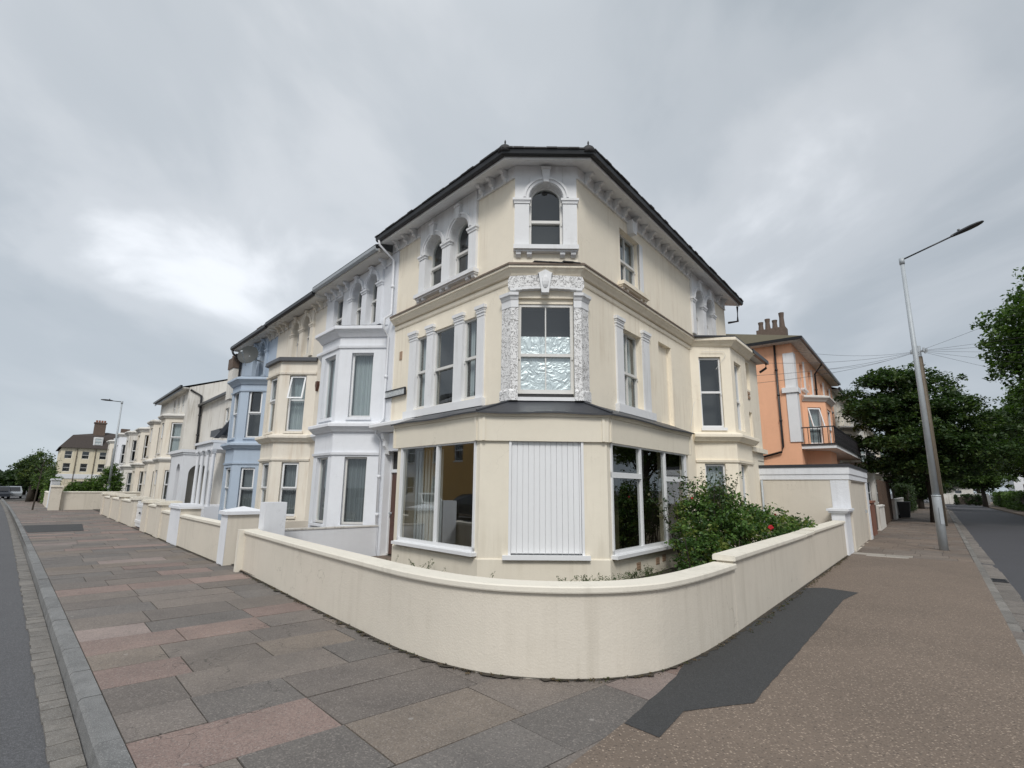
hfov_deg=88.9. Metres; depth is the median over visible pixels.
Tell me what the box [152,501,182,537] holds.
gate pier
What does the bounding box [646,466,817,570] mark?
rose bush
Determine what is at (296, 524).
dividing wall
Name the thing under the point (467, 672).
moss
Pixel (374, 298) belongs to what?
window
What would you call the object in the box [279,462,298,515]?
window
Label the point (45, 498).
garden wall
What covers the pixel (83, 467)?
window
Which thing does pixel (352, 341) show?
terraced house
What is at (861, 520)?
door
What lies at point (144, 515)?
gate pier
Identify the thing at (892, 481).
tree
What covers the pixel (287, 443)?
terraced house
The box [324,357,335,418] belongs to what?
window
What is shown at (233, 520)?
gate pier
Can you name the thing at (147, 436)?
window
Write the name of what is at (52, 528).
tarmac patch
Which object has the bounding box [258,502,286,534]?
white pier
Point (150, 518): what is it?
garden wall
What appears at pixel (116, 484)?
garden bush
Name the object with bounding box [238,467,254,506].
window
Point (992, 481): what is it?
street tree
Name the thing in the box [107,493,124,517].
gate pier
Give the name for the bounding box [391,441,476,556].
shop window
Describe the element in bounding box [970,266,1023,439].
leafy tree
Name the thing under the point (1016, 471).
leafy tree
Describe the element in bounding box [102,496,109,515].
garden wall
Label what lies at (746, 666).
tarmac patch
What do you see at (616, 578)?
weed
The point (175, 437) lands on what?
window
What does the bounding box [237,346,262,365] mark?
satellite dish
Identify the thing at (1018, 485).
house
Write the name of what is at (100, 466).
window
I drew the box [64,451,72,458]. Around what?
window
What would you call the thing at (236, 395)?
window
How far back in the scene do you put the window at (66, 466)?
81.37 m
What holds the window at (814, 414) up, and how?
in the apricot house at (797, 419)
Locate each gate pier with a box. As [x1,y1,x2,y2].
[47,478,61,506]
[47,485,63,509]
[100,492,116,514]
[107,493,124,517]
[115,494,136,521]
[127,497,150,526]
[139,499,164,532]
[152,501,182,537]
[166,503,204,545]
[216,506,259,565]
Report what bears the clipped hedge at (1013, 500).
on the pavement at (1020, 513)
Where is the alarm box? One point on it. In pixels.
(317, 383)
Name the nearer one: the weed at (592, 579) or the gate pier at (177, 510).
the weed at (592, 579)
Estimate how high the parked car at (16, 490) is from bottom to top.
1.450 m
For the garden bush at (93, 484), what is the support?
on the pavement at (210, 623)
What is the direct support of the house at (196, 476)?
on the forecourts
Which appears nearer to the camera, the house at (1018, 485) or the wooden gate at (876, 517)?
the wooden gate at (876, 517)
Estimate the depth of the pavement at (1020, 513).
54.50 m
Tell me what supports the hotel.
on the ground
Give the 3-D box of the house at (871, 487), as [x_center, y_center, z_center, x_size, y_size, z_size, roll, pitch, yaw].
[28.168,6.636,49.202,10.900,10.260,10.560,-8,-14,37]
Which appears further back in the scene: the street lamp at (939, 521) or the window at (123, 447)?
the window at (123, 447)
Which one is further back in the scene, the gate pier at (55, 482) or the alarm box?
the gate pier at (55, 482)
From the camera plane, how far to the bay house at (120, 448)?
47.23 m
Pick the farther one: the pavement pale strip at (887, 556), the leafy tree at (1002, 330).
the leafy tree at (1002, 330)
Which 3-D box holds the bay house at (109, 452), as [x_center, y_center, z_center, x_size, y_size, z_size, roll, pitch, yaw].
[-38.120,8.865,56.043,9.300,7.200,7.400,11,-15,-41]
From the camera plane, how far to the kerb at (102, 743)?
4.42 m
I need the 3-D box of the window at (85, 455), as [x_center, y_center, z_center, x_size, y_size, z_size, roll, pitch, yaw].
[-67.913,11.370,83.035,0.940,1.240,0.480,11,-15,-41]
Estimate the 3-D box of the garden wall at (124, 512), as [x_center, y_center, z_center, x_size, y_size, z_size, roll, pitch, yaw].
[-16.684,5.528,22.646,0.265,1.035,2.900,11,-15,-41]
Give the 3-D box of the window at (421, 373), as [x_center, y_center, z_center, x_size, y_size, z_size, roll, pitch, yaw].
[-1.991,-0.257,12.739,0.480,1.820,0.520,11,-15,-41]
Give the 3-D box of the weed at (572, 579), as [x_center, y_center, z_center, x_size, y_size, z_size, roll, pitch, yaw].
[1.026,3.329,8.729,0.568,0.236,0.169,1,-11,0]
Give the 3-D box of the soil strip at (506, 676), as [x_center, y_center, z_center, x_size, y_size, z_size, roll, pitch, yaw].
[-1.939,3.066,7.047,9.052,0.001,2.727,-5,-13,27]
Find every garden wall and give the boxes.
[42,491,48,506]
[59,491,139,509]
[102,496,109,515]
[110,497,118,519]
[119,498,130,524]
[145,503,155,534]
[159,509,169,540]
[177,514,220,560]
[233,520,846,679]
[876,504,886,530]
[891,497,903,519]
[944,493,989,504]
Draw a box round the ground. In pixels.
[0,491,992,767]
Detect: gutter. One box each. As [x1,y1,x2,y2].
[0,500,86,767]
[948,509,1023,629]
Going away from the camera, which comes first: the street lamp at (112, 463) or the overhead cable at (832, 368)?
the overhead cable at (832, 368)
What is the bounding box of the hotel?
[56,420,129,490]
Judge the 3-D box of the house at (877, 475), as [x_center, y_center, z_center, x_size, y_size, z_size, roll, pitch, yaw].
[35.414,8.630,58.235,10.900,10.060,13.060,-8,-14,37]
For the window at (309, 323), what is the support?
in the terraced house at (287, 443)
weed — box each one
[408,559,433,568]
[556,575,589,580]
[577,573,608,580]
[599,572,631,580]
[625,568,650,578]
[638,563,676,576]
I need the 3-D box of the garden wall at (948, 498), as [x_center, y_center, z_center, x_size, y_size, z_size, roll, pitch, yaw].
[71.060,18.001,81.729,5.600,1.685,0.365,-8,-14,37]
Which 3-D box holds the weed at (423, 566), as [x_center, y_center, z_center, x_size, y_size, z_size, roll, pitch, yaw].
[-1.714,3.435,9.806,0.509,0.341,0.154,1,-11,0]
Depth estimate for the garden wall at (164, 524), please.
16.11 m
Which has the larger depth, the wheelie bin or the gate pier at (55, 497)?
the wheelie bin
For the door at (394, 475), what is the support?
in the corner house at (570, 365)
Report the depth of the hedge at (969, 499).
79.67 m
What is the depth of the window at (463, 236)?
12.46 m
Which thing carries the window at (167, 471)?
in the house at (176, 426)
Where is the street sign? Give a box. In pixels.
[385,387,405,398]
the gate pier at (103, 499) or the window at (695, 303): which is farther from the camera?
the gate pier at (103, 499)
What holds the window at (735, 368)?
in the corner house at (570, 365)
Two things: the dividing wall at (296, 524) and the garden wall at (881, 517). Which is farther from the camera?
the garden wall at (881, 517)
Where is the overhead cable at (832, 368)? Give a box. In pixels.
[757,353,910,375]
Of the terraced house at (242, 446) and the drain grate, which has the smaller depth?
the drain grate
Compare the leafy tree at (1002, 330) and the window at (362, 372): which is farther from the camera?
the leafy tree at (1002, 330)
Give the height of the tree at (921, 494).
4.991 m
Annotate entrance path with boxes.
[241,555,390,575]
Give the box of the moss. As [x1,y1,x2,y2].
[151,536,848,682]
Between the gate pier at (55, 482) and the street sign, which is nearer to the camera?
the street sign
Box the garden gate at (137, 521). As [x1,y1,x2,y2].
[134,501,142,526]
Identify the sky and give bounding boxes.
[0,0,1023,494]
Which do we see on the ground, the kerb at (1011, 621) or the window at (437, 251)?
the kerb at (1011, 621)
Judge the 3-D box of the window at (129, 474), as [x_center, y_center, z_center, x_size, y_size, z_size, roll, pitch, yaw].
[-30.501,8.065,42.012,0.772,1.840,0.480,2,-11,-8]
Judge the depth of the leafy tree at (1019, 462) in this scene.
40.46 m
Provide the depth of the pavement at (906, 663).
4.29 m
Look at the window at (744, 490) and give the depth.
15.28 m
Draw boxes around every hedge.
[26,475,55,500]
[38,476,61,503]
[891,483,917,512]
[953,494,982,505]
[990,490,1007,507]
[1000,490,1023,510]
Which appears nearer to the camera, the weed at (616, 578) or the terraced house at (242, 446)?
the weed at (616, 578)
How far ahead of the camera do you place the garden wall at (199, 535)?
12.77 m
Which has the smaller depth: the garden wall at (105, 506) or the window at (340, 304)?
the window at (340, 304)
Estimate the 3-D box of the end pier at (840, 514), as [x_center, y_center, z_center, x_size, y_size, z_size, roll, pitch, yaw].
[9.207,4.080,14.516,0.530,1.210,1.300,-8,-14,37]
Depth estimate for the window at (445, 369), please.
12.39 m
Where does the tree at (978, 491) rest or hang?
on the pavement at (1020, 513)
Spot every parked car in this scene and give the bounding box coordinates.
[0,486,10,498]
[1,486,22,497]
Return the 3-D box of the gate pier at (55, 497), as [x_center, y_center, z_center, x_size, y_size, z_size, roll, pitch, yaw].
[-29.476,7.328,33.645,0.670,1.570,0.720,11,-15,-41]
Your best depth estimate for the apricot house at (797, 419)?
25.55 m
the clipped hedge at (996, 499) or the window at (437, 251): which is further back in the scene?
the clipped hedge at (996, 499)
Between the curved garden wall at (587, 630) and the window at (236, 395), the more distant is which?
the window at (236, 395)
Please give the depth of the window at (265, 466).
17.54 m
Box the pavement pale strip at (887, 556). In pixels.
[866,555,908,558]
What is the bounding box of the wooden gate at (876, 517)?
[874,505,878,529]
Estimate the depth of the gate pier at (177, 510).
14.84 m
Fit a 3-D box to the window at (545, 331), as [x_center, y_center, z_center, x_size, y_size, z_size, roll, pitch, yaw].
[0.662,-0.660,10.487,1.130,1.860,0.480,1,-11,0]
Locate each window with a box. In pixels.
[62,463,70,471]
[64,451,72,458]
[79,464,87,471]
[81,451,89,458]
[97,464,104,471]
[99,452,106,459]
[120,445,124,463]
[126,473,131,491]
[130,440,136,460]
[138,471,143,491]
[143,435,148,458]
[162,470,168,498]
[168,423,182,452]
[223,468,230,509]
[225,408,228,423]
[232,393,238,437]
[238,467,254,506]
[246,392,262,437]
[260,463,268,505]
[268,378,277,431]
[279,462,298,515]
[286,376,306,430]
[306,323,309,353]
[315,458,327,522]
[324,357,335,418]
[336,299,342,325]
[341,457,366,524]
[349,354,373,416]
[356,288,361,324]
[371,279,376,322]
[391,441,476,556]
[416,336,426,408]
[431,239,441,286]
[433,325,454,405]
[456,221,468,274]
[464,317,476,399]
[518,304,573,394]
[529,187,561,243]
[610,443,689,559]
[619,233,634,285]
[623,332,637,407]
[695,303,697,334]
[698,358,723,427]
[705,464,725,508]
[734,365,741,430]
[741,466,746,503]
[808,408,825,443]
[827,410,831,442]
[867,482,870,499]
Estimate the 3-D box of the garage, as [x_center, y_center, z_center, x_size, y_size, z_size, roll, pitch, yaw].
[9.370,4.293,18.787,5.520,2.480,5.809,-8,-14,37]
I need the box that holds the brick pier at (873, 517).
[869,500,877,535]
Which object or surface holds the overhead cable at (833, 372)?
attached to the telegraph pole
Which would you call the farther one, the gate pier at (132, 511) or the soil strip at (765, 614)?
the gate pier at (132, 511)
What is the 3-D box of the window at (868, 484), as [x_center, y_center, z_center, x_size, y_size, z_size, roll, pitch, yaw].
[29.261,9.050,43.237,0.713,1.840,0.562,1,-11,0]
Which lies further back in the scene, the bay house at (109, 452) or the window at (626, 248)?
the bay house at (109, 452)
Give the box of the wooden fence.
[876,480,893,523]
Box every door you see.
[184,465,204,503]
[388,473,396,553]
[851,482,869,547]
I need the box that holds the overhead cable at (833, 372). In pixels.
[761,353,911,382]
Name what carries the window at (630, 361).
in the corner house at (570, 365)
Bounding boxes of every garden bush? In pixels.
[63,480,84,490]
[79,475,110,490]
[97,463,127,491]
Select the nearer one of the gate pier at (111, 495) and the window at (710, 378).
the window at (710, 378)
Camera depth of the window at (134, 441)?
42.48 m
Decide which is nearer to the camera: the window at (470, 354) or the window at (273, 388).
the window at (470, 354)
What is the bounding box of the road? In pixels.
[945,504,1023,631]
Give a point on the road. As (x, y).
(998, 536)
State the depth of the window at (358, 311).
16.09 m
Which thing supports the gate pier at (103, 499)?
on the forecourts
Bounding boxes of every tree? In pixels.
[0,468,28,494]
[6,451,58,501]
[29,468,64,501]
[834,361,1023,521]
[880,453,895,497]
[890,482,950,503]
[893,472,947,508]
[897,458,972,485]
[942,478,958,492]
[949,455,1020,506]
[969,464,1003,493]
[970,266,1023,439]
[970,392,1023,478]
[997,381,1023,466]
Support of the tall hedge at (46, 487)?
on the pavement at (210, 623)
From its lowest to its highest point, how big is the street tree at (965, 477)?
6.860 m
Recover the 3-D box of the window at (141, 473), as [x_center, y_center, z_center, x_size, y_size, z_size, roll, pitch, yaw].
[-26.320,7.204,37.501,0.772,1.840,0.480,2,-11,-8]
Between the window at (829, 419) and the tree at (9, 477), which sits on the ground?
the tree at (9, 477)
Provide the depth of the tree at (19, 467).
48.54 m
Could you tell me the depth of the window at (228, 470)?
20.70 m
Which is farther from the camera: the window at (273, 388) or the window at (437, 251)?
the window at (273, 388)
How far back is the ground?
4.84 m
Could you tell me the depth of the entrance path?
12.25 m
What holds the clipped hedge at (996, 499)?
on the pavement at (1020, 513)
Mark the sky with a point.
(176, 176)
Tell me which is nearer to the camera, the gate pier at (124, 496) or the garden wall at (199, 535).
the garden wall at (199, 535)
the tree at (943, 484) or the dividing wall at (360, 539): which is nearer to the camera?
the dividing wall at (360, 539)
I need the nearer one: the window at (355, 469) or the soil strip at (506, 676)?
the soil strip at (506, 676)
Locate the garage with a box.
[758,464,873,551]
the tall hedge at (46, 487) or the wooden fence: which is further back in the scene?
the tall hedge at (46, 487)
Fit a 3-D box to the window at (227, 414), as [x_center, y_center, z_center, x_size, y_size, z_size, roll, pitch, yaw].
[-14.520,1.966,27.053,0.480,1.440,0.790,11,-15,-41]
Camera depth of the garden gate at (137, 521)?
20.34 m
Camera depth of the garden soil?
10.77 m
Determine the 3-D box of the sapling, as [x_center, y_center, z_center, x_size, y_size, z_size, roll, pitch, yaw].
[-30.609,6.125,33.916,2.043,4.018,1.994,1,-11,0]
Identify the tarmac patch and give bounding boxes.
[23,524,83,532]
[625,588,856,736]
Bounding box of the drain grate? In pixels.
[991,578,1008,582]
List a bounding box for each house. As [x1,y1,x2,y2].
[102,440,116,484]
[114,430,134,480]
[119,426,149,491]
[129,427,149,491]
[140,379,227,498]
[165,354,241,519]
[218,324,277,519]
[254,291,327,520]
[308,244,392,527]
[369,140,768,580]
[726,312,862,464]
[831,387,874,466]
[851,418,878,504]
[863,424,890,503]
[946,480,972,492]
[1005,470,1023,490]
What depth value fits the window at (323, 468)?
14.15 m
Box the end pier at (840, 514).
[826,508,853,554]
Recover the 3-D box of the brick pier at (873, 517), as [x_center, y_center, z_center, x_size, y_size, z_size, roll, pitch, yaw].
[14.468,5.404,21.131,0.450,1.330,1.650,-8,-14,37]
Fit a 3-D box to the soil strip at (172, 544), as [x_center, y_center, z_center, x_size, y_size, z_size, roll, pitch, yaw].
[-14.767,5.595,20.314,0.130,0.001,25.650,11,-15,-41]
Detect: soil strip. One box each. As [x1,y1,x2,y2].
[103,515,215,562]
[239,571,739,680]
[738,555,848,631]
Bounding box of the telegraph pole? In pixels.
[910,346,947,525]
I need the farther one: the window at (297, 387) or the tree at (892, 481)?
the tree at (892, 481)
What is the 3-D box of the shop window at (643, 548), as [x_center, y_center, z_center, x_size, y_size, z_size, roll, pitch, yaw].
[2.998,2.397,10.881,0.190,2.050,3.940,-8,-14,37]
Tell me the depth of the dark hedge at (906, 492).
45.71 m
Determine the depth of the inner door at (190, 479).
26.92 m
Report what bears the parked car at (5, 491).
on the left road
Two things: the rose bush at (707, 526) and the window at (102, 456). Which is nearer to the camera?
the rose bush at (707, 526)
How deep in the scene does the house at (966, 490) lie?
90.49 m
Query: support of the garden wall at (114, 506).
on the pavement at (210, 623)
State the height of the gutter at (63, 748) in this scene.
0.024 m
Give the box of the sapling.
[21,447,62,509]
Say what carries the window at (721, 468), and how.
in the corner house at (570, 365)
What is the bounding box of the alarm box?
[315,381,319,390]
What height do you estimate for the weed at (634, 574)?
0.287 m
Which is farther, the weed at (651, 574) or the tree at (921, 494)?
the tree at (921, 494)
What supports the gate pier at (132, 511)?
on the forecourts
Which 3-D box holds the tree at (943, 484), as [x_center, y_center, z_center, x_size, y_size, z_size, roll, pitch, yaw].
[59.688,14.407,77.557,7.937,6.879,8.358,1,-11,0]
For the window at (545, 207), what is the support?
in the corner house at (570, 365)
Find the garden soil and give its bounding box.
[385,552,705,578]
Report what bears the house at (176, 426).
on the forecourts
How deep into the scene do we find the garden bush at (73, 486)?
35.85 m
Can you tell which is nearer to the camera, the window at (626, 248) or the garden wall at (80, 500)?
the window at (626, 248)
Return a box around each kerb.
[0,497,134,767]
[945,505,1023,654]
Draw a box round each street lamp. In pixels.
[101,399,122,490]
[899,220,983,550]
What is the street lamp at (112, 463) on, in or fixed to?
on the forecourts
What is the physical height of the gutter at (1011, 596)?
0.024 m
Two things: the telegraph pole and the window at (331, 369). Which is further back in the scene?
the telegraph pole
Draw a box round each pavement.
[6,501,1023,767]
[566,554,1023,767]
[981,502,1023,515]
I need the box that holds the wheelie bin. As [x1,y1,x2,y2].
[897,502,909,517]
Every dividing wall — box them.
[284,525,378,555]
[285,520,307,527]
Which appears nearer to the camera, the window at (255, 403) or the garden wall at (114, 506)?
the window at (255, 403)
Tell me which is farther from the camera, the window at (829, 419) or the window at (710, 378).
the window at (829, 419)

